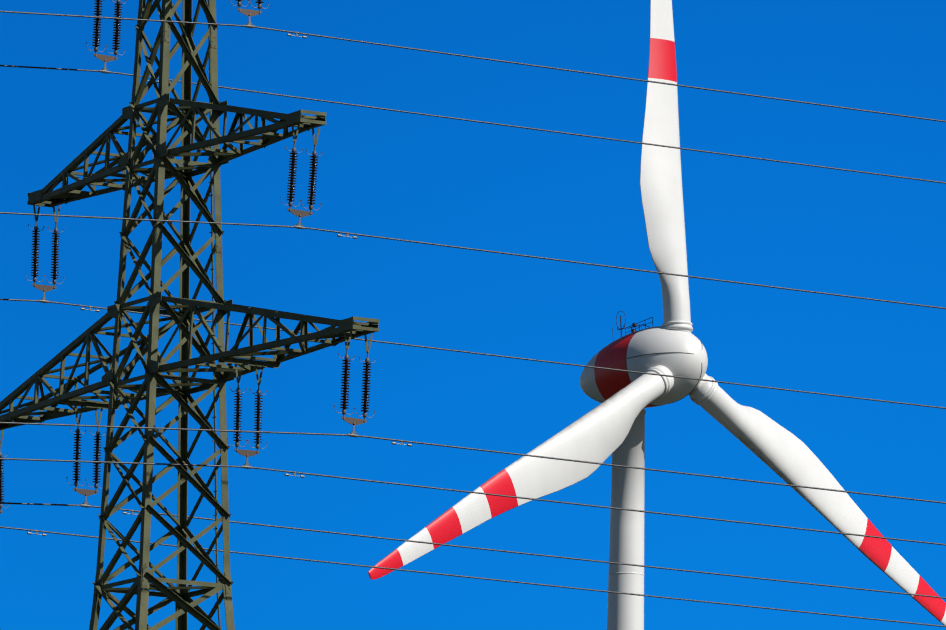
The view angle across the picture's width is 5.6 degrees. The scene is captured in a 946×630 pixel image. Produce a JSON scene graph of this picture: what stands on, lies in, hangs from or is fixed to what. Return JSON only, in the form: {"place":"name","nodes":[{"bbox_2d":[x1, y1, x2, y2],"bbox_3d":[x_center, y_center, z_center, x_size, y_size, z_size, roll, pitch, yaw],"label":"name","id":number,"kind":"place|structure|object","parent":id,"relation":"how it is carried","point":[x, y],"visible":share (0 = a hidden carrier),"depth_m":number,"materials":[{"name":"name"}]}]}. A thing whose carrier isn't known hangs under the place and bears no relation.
{"place":"outdoors","nodes":[
{"label":"outdoors","id":0,"kind":"place"},
{"bbox_2d":[0,0,945,629],"label":"sky","id":1,"kind":"structure","parent":0,"point":[382,173],"materials":[{"name":"blue"}]},
{"label":"ground","id":2,"kind":"structure","parent":0,"visible":0},
{"bbox_2d":[0,0,945,629],"bbox_3d":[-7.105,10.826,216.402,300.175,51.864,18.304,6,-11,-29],"label":"power lines","id":3,"kind":"object","parent":2,"relation":"on","point":[130,162],"visible":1,"depth_m":218.07,"materials":[{"name":"green paint"}]},
{"bbox_2d":[368,0,945,629],"bbox_3d":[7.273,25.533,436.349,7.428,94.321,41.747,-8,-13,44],"label":"wind turbine","id":4,"kind":"object","parent":2,"relation":"on","point":[612,424],"visible":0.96,"depth_m":438.83,"materials":[{"name":"paint"}]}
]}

